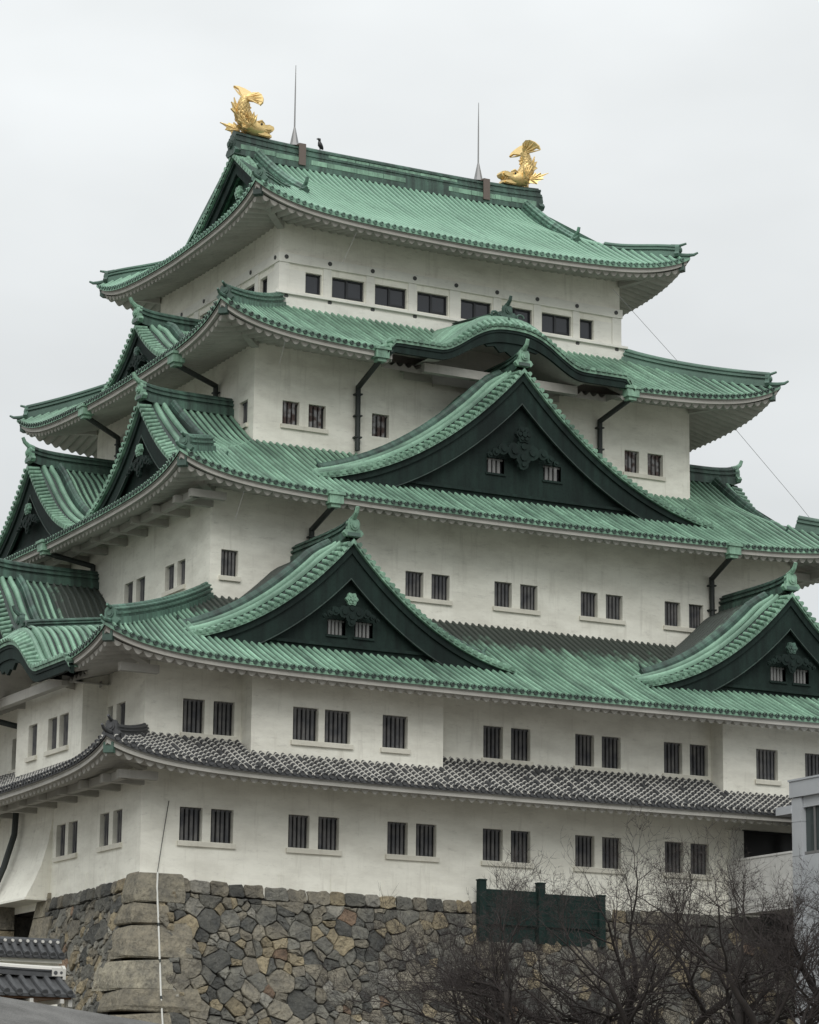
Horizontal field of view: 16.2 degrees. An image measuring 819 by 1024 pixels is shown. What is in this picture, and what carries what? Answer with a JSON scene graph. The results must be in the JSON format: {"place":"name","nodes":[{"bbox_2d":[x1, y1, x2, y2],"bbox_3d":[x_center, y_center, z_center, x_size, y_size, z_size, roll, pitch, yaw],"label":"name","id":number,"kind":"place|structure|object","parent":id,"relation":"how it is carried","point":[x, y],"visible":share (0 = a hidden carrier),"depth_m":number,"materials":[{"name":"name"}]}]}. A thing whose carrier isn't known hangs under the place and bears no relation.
{"place":"outdoors","nodes":[
{"label":"outdoors","id":0,"kind":"place"},
{"bbox_2d":[0,936,64,1005],"bbox_3d":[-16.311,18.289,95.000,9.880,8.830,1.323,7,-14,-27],"label":"tiled wall","id":1,"kind":"structure","parent":0,"point":[33,951],"depth_m":97.33,"materials":[{"name":"grey tile"}]},
{"bbox_2d":[0,0,818,622],"label":"sky","id":2,"kind":"structure","parent":0,"point":[695,123],"materials":[{"name":"white"}]},
{"bbox_2d":[776,775,818,1023],"bbox_3d":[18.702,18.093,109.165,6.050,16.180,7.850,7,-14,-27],"label":"lift tower","id":3,"kind":"structure","parent":0,"point":[802,810],"depth_m":110.96,"materials":[{"name":"grey concrete"}]},
{"label":"ground","id":4,"kind":"structure","parent":0,"visible":0},
{"bbox_2d":[0,963,75,1006],"bbox_3d":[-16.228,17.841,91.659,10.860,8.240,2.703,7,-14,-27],"label":"gatehouse","id":5,"kind":"object","parent":4,"relation":"on","point":[47,985],"visible":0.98,"depth_m":93.74,"materials":[{"name":"grey tile"}]},
{"bbox_2d":[0,997,158,1023],"bbox_3d":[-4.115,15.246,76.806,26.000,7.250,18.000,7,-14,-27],"label":"ramp","id":6,"kind":"structure","parent":4,"relation":"on","point":[14,1011],"depth_m":82.13,"materials":[{"name":"grey concrete"}]},
{"bbox_2d":[0,871,794,1023],"bbox_3d":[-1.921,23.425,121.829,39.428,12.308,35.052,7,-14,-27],"label":"stone base","id":7,"kind":"object","parent":4,"relation":"on","point":[234,954],"visible":0.52,"depth_m":104.94,"materials":[{"name":"grey stone"}]},
{"bbox_2d":[156,872,163,1023],"bbox_3d":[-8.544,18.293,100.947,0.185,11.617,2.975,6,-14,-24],"label":"conduit","id":8,"kind":"object","parent":7,"relation":"attached to","point":[158,925],"visible":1,"depth_m":102.39,"materials":[{"name":"grey metal"}]},
{"bbox_2d":[0,130,818,918],"bbox_3d":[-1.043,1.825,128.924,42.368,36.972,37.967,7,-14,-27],"label":"castle keep","id":9,"kind":"structure","parent":7,"relation":"on","point":[468,580],"depth_m":116.36,"materials":[{"name":"white paint"}]},
{"bbox_2d":[32,725,36,755],"bbox_3d":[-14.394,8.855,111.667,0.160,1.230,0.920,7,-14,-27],"label":"window","id":10,"kind":"structure","parent":9,"relation":"in","point":[34,745],"depth_m":111.75,"materials":[{"name":"black"}]},
{"bbox_2d":[52,718,56,748],"bbox_3d":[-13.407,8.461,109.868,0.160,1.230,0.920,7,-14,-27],"label":"window","id":11,"kind":"structure","parent":9,"relation":"in","point":[54,730],"depth_m":109.94,"materials":[{"name":"black"}]},
{"bbox_2d":[60,824,65,855],"bbox_3d":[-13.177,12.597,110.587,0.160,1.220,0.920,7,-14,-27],"label":"window","id":12,"kind":"structure","parent":9,"relation":"in","point":[62,851],"depth_m":110.66,"materials":[{"name":"black"}]},
{"bbox_2d":[63,714,68,745],"bbox_3d":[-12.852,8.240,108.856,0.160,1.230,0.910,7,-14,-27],"label":"window","id":13,"kind":"structure","parent":9,"relation":"in","point":[65,739],"depth_m":108.92,"materials":[{"name":"black"}]},
{"bbox_2d":[72,821,77,852],"bbox_3d":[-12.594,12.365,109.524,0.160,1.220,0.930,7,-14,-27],"label":"window","id":14,"kind":"structure","parent":9,"relation":"in","point":[75,824],"depth_m":109.59,"materials":[{"name":"black"}]},
{"bbox_2d":[104,813,108,845],"bbox_3d":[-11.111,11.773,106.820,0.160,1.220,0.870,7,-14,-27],"label":"window","id":15,"kind":"structure","parent":9,"relation":"in","point":[106,830],"depth_m":106.89,"materials":[{"name":"black"}]},
{"bbox_2d":[117,810,121,842],"bbox_3d":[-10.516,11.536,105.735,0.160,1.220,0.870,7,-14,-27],"label":"window","id":16,"kind":"structure","parent":9,"relation":"in","point":[119,828],"depth_m":105.80,"materials":[{"name":"black"}]},
{"bbox_2d":[121,703,124,724],"bbox_3d":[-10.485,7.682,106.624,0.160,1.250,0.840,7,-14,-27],"label":"window","id":17,"kind":"structure","parent":9,"relation":"in","point":[122,705],"depth_m":106.74,"materials":[{"name":"black"}]},
{"bbox_2d":[128,583,132,602],"bbox_3d":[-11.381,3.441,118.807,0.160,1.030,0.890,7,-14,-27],"label":"window","id":18,"kind":"structure","parent":9,"relation":"in","point":[130,586],"depth_m":118.87,"materials":[{"name":"black"}]},
{"bbox_2d":[140,578,144,600],"bbox_3d":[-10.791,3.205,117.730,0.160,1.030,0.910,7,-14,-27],"label":"window","id":19,"kind":"structure","parent":9,"relation":"in","point":[142,587],"depth_m":117.80,"materials":[{"name":"black"}]},
{"bbox_2d":[157,802,168,871],"bbox_3d":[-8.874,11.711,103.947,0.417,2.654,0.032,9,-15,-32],"label":"wire","id":20,"kind":"object","parent":9,"relation":"attached to","point":[162,837],"visible":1,"depth_m":103.92,"materials":[{"name":"grey metal"}]},
{"bbox_2d":[169,565,173,589],"bbox_3d":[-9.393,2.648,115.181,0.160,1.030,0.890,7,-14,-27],"label":"window","id":21,"kind":"structure","parent":9,"relation":"in","point":[171,574],"depth_m":115.24,"materials":[{"name":"black"}]},
{"bbox_2d":[181,561,184,584],"bbox_3d":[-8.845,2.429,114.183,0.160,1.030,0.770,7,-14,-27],"label":"window","id":22,"kind":"structure","parent":9,"relation":"in","point":[183,562],"depth_m":114.26,"materials":[{"name":"black"}]},
{"bbox_2d":[179,807,200,840],"bbox_3d":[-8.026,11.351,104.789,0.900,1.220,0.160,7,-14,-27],"label":"window","id":23,"kind":"structure","parent":9,"relation":"in","point":[189,817],"depth_m":104.75,"materials":[{"name":"black"}]},
{"bbox_2d":[182,699,202,732],"bbox_3d":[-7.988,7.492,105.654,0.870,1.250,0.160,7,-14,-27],"label":"window","id":24,"kind":"structure","parent":9,"relation":"in","point":[192,709],"depth_m":105.62,"materials":[{"name":"black"}]},
{"bbox_2d":[210,809,231,842],"bbox_3d":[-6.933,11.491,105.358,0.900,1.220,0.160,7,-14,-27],"label":"window","id":25,"kind":"structure","parent":9,"relation":"in","point":[220,819],"depth_m":105.34,"materials":[{"name":"black"}]},
{"bbox_2d":[213,701,232,735],"bbox_3d":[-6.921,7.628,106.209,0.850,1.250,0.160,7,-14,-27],"label":"window","id":26,"kind":"structure","parent":9,"relation":"in","point":[222,713],"depth_m":106.17,"materials":[{"name":"black"}]},
{"bbox_2d":[221,550,236,576],"bbox_3d":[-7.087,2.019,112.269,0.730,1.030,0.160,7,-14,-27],"label":"window","id":27,"kind":"structure","parent":9,"relation":"in","point":[228,558],"depth_m":112.24,"materials":[{"name":"black"}]},
{"bbox_2d":[243,401,247,422],"bbox_3d":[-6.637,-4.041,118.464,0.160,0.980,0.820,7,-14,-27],"label":"window","id":28,"kind":"structure","parent":9,"relation":"in","point":[245,405],"depth_m":118.52,"materials":[{"name":"black"}]},
{"bbox_2d":[220,85,273,138],"bbox_3d":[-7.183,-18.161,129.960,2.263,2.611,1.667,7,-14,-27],"label":"golden fish statue","id":29,"kind":"object","parent":9,"relation":"on","point":[246,120],"visible":1,"depth_m":129.59,"materials":[{"name":"gold metal"}]},
{"bbox_2d":[263,278,266,292],"bbox_3d":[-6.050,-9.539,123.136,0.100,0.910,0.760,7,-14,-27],"label":"window","id":30,"kind":"structure","parent":9,"relation":"in","point":[264,281],"depth_m":123.39,"materials":[{"name":"black glass"}]},
{"bbox_2d":[282,401,297,424],"bbox_3d":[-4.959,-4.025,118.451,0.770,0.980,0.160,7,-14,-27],"label":"window","id":31,"kind":"structure","parent":9,"relation":"in","point":[289,413],"depth_m":118.44,"materials":[{"name":"black"}]},
{"bbox_2d":[290,68,305,165],"bbox_3d":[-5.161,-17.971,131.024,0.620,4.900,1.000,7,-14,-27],"label":"lightning rod","id":32,"kind":"object","parent":9,"relation":"attached to","point":[302,149],"visible":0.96,"depth_m":130.49,"materials":[{"name":"grey metal"}]},
{"bbox_2d":[288,815,307,847],"bbox_3d":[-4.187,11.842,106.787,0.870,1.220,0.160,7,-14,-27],"label":"window","id":33,"kind":"structure","parent":9,"relation":"in","point":[297,824],"depth_m":106.74,"materials":[{"name":"black"}]},
{"bbox_2d":[293,707,316,740],"bbox_3d":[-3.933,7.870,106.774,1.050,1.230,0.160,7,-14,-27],"label":"window","id":34,"kind":"structure","parent":9,"relation":"in","point":[304,719],"depth_m":106.74,"materials":[{"name":"black"}]},
{"bbox_2d":[305,274,319,294],"bbox_3d":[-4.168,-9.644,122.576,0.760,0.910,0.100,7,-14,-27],"label":"window","id":35,"kind":"structure","parent":9,"relation":"in","point":[312,282],"depth_m":122.61,"materials":[{"name":"black glass"}]},
{"bbox_2d":[308,405,323,428],"bbox_3d":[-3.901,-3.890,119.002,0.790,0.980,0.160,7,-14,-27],"label":"window","id":36,"kind":"structure","parent":9,"relation":"in","point":[315,420],"depth_m":118.99,"materials":[{"name":"black"}]},
{"bbox_2d":[317,138,323,149],"bbox_3d":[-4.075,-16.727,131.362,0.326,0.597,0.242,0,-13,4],"label":"bird","id":37,"kind":"object","parent":9,"relation":"on","point":[320,145],"visible":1,"depth_m":131.29},
{"bbox_2d":[318,817,336,849],"bbox_3d":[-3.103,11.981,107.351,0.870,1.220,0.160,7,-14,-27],"label":"window","id":38,"kind":"structure","parent":9,"relation":"in","point":[326,826],"depth_m":107.31,"materials":[{"name":"black"}]},
{"bbox_2d":[324,710,348,743],"bbox_3d":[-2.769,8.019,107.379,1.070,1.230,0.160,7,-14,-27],"label":"window","id":39,"kind":"structure","parent":9,"relation":"in","point":[335,721],"depth_m":107.34,"materials":[{"name":"black"}]},
{"bbox_2d":[332,278,362,301],"bbox_3d":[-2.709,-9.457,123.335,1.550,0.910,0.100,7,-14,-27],"label":"window","id":40,"kind":"structure","parent":9,"relation":"in","point":[342,289],"depth_m":123.33,"materials":[{"name":"black glass"}]},
{"bbox_2d":[372,414,386,437],"bbox_3d":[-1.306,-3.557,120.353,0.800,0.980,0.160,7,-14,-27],"label":"window","id":41,"kind":"structure","parent":9,"relation":"in","point":[378,421],"depth_m":120.33,"materials":[{"name":"black"}]},
{"bbox_2d":[375,285,404,308],"bbox_3d":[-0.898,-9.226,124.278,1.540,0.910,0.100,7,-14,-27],"label":"window","id":42,"kind":"structure","parent":9,"relation":"in","point":[385,296],"depth_m":124.30,"materials":[{"name":"black glass"}]},
{"bbox_2d":[382,715,405,748],"bbox_3d":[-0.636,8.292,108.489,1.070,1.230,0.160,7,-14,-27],"label":"window","id":43,"kind":"structure","parent":9,"relation":"in","point":[393,736],"depth_m":108.47,"materials":[{"name":"black"}]},
{"bbox_2d":[387,822,405,854],"bbox_3d":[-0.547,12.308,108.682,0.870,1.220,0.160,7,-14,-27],"label":"window","id":44,"kind":"structure","parent":9,"relation":"in","point":[395,830],"depth_m":108.63,"materials":[{"name":"black"}]},
{"bbox_2d":[405,571,421,596],"bbox_3d":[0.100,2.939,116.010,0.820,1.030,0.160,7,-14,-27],"label":"window","id":45,"kind":"structure","parent":9,"relation":"in","point":[412,582],"depth_m":115.98,"materials":[{"name":"black"}]},
{"bbox_2d":[416,824,434,856],"bbox_3d":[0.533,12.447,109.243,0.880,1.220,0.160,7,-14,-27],"label":"window","id":46,"kind":"structure","parent":9,"relation":"in","point":[424,833],"depth_m":109.22,"materials":[{"name":"black wood"}]},
{"bbox_2d":[417,292,445,315],"bbox_3d":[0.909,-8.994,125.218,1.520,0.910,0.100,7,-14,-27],"label":"window","id":47,"kind":"structure","parent":9,"relation":"in","point":[427,303],"depth_m":125.22,"materials":[{"name":"black glass"}]},
{"bbox_2d":[431,574,447,599],"bbox_3d":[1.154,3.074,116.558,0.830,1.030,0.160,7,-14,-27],"label":"window","id":48,"kind":"structure","parent":9,"relation":"in","point":[439,583],"depth_m":116.51,"materials":[{"name":"black"}]},
{"bbox_2d":[461,300,489,318],"bbox_3d":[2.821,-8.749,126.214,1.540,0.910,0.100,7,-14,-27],"label":"window","id":49,"kind":"structure","parent":9,"relation":"in","point":[469,309],"depth_m":126.20,"materials":[{"name":"black glass"}]},
{"bbox_2d":[474,103,489,199],"bbox_3d":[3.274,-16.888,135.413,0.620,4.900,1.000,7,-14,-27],"label":"lightning rod","id":50,"kind":"object","parent":9,"relation":"attached to","point":[486,186],"visible":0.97,"depth_m":134.84,"materials":[{"name":"grey metal"}]},
{"bbox_2d":[483,829,500,860],"bbox_3d":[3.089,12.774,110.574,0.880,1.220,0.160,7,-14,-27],"label":"window","id":51,"kind":"structure","parent":9,"relation":"in","point":[490,836],"depth_m":110.53,"materials":[{"name":"black wood"}]},
{"bbox_2d":[483,726,500,758],"bbox_3d":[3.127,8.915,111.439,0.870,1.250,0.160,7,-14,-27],"label":"window","id":52,"kind":"structure","parent":9,"relation":"in","point":[491,735],"depth_m":111.42,"materials":[{"name":"black"}]},
{"bbox_2d":[494,582,509,606],"bbox_3d":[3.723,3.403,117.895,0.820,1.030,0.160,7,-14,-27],"label":"window","id":53,"kind":"structure","parent":9,"relation":"in","point":[501,590],"depth_m":117.86,"materials":[{"name":"black"}]},
{"bbox_2d":[511,831,527,862],"bbox_3d":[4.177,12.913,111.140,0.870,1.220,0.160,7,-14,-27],"label":"window","id":54,"kind":"structure","parent":9,"relation":"in","point":[515,842],"depth_m":111.10,"materials":[{"name":"black"}]},
{"bbox_2d":[511,728,527,760],"bbox_3d":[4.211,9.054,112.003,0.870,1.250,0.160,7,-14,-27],"label":"window","id":55,"kind":"structure","parent":9,"relation":"in","point":[518,736],"depth_m":111.94,"materials":[{"name":"black"}]},
{"bbox_2d":[512,308,529,323],"bbox_3d":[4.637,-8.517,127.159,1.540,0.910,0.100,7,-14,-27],"label":"window","id":56,"kind":"structure","parent":9,"relation":"in","point":[526,314],"depth_m":127.41,"materials":[{"name":"black glass"}]},
{"bbox_2d":[497,140,547,186],"bbox_3d":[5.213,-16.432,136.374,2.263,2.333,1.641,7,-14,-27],"label":"golden fish statue","id":57,"kind":"object","parent":9,"relation":"on","point":[524,175],"visible":1,"depth_m":136.06,"materials":[{"name":"gold metal"}]},
{"bbox_2d":[520,585,535,609],"bbox_3d":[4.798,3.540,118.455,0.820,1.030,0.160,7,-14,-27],"label":"window","id":58,"kind":"structure","parent":9,"relation":"in","point":[526,592],"depth_m":118.41,"materials":[{"name":"black"}]},
{"bbox_2d":[542,313,568,335],"bbox_3d":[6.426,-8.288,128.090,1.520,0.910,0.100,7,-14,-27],"label":"window","id":59,"kind":"structure","parent":9,"relation":"in","point":[554,324],"depth_m":128.09,"materials":[{"name":"black glass"}]},
{"bbox_2d":[575,835,591,866],"bbox_3d":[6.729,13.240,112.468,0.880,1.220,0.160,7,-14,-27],"label":"window","id":60,"kind":"structure","parent":9,"relation":"in","point":[582,843],"depth_m":112.41,"materials":[{"name":"black wood"}]},
{"bbox_2d":[575,734,591,766],"bbox_3d":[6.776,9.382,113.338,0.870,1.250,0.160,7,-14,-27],"label":"window","id":61,"kind":"structure","parent":9,"relation":"in","point":[582,742],"depth_m":113.29,"materials":[{"name":"black"}]},
{"bbox_2d":[580,320,591,339],"bbox_3d":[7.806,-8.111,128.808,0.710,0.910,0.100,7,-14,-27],"label":"window","id":62,"kind":"structure","parent":9,"relation":"in","point":[585,326],"depth_m":128.84,"materials":[{"name":"black glass"}]},
{"bbox_2d":[581,592,595,616],"bbox_3d":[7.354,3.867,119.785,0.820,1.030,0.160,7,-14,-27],"label":"window","id":63,"kind":"structure","parent":9,"relation":"in","point":[587,599],"depth_m":119.74,"materials":[{"name":"black"}]},
{"bbox_2d":[602,837,618,868],"bbox_3d":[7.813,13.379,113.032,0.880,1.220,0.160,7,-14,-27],"label":"window","id":64,"kind":"structure","parent":9,"relation":"in","point":[607,843],"depth_m":112.98,"materials":[{"name":"black wood"}]},
{"bbox_2d":[602,737,618,768],"bbox_3d":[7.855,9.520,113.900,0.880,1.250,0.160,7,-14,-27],"label":"window","id":65,"kind":"structure","parent":9,"relation":"in","point":[609,744],"depth_m":113.87,"materials":[{"name":"black"}]},
{"bbox_2d":[606,595,619,619],"bbox_3d":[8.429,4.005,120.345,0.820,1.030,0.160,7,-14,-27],"label":"window","id":66,"kind":"structure","parent":9,"relation":"in","point":[612,602],"depth_m":120.30,"materials":[{"name":"black"}]},
{"bbox_2d":[625,451,636,472],"bbox_3d":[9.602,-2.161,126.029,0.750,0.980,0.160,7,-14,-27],"label":"window","id":67,"kind":"structure","parent":9,"relation":"in","point":[630,457],"depth_m":126.01,"materials":[{"name":"black"}]},
{"bbox_2d":[648,454,660,475],"bbox_3d":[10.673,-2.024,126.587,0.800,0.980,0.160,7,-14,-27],"label":"window","id":68,"kind":"structure","parent":9,"relation":"in","point":[653,460],"depth_m":126.57,"materials":[{"name":"black"}]},
{"bbox_2d":[665,602,677,625],"bbox_3d":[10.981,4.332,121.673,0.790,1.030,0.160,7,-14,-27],"label":"window","id":69,"kind":"structure","parent":9,"relation":"in","point":[670,608],"depth_m":121.63,"materials":[{"name":"black"}]},
{"bbox_2d":[664,742,679,773],"bbox_3d":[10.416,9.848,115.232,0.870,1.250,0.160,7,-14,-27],"label":"window","id":70,"kind":"structure","parent":9,"relation":"in","point":[671,750],"depth_m":115.21,"materials":[{"name":"black"}]},
{"bbox_2d":[665,842,680,872],"bbox_3d":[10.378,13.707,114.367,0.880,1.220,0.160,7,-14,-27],"label":"window","id":71,"kind":"structure","parent":9,"relation":"in","point":[667,846],"depth_m":114.34,"materials":[{"name":"black wood"}]},
{"bbox_2d":[689,605,700,628],"bbox_3d":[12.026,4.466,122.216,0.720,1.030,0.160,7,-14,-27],"label":"window","id":72,"kind":"structure","parent":9,"relation":"in","point":[694,611],"depth_m":122.20,"materials":[{"name":"black"}]},
{"bbox_2d":[690,745,705,775],"bbox_3d":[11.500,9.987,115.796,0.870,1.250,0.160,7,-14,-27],"label":"window","id":73,"kind":"structure","parent":9,"relation":"in","point":[696,751],"depth_m":115.75,"materials":[{"name":"black"}]},
{"bbox_2d":[691,844,706,874],"bbox_3d":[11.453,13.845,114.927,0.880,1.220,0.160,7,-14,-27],"label":"window","id":74,"kind":"structure","parent":9,"relation":"in","point":[700,846],"depth_m":114.90,"materials":[{"name":"black"}]},
{"bbox_2d":[616,293,808,516],"bbox_3d":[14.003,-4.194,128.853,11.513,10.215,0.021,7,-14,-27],"label":"wire","id":75,"kind":"object","parent":9,"relation":"attached to","point":[736,430],"visible":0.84,"depth_m":129.14,"materials":[{"name":"grey metal"}]},
{"bbox_2d":[728,851,793,934],"bbox_3d":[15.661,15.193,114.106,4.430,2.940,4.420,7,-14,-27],"label":"footbridge","id":76,"kind":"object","parent":9,"relation":"attached to","point":[771,860],"visible":0.52,"depth_m":113.05,"materials":[{"name":"concrete"}]},
{"bbox_2d":[756,749,774,779],"bbox_3d":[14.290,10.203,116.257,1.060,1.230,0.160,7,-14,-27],"label":"window","id":77,"kind":"structure","parent":9,"relation":"in","point":[764,758],"depth_m":116.23,"materials":[{"name":"black"}]},
{"bbox_2d":[742,830,791,857],"bbox_3d":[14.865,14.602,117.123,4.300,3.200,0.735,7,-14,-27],"label":"doorway","id":78,"kind":"structure","parent":9,"relation":"in","point":[758,842],"depth_m":117.46,"materials":[{"name":"black"}]},
{"bbox_2d":[805,754,818,776],"bbox_3d":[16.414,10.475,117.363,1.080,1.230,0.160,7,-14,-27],"label":"window","id":79,"kind":"structure","parent":9,"relation":"in","point":[811,760],"depth_m":117.31,"materials":[{"name":"black"}]},
{"bbox_2d":[476,879,605,947],"bbox_3d":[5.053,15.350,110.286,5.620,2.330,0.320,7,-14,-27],"label":"green boarding","id":80,"kind":"object","parent":7,"relation":"on","point":[481,885],"visible":0.68,"depth_m":110.28,"materials":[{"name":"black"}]},
{"bbox_2d":[294,833,621,1023],"bbox_3d":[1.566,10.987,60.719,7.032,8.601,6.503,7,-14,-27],"label":"bare tree","id":81,"kind":"object","parent":4,"relation":"on","point":[507,1013],"visible":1,"depth_m":60.73,"materials":[{"name":"brown plant"}]},
{"bbox_2d":[350,789,749,1023],"bbox_3d":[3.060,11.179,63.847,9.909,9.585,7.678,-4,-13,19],"label":"bare tree","id":82,"kind":"object","parent":4,"relation":"on","point":[572,1005],"visible":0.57,"depth_m":62.84,"materials":[{"name":"brown plant"}]},
{"bbox_2d":[467,851,818,1023],"bbox_3d":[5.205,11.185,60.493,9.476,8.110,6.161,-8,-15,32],"label":"bare tree","id":83,"kind":"object","parent":4,"relation":"on","point":[613,997],"visible":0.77,"depth_m":60.45,"materials":[{"name":"brown plant"}]},
{"bbox_2d":[583,814,818,1023],"bbox_3d":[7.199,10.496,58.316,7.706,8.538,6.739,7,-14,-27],"label":"bare tree","id":84,"kind":"object","parent":4,"relation":"on","point":[739,1000],"visible":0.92,"depth_m":58.10,"materials":[{"name":"brown plant"}]},
{"bbox_2d":[683,817,818,1023],"bbox_3d":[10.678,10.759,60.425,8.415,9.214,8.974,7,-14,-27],"label":"bare tree","id":85,"kind":"object","parent":4,"relation":"on","point":[813,982],"visible":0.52,"depth_m":61.36,"materials":[{"name":"brown plant"}]},
{"bbox_2d":[767,843,818,999],"bbox_3d":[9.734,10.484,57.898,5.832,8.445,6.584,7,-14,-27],"label":"bare tree","id":86,"kind":"object","parent":4,"relation":"on","point":[814,989],"visible":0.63,"depth_m":59.91,"materials":[{"name":"brown plant"}]}
]}

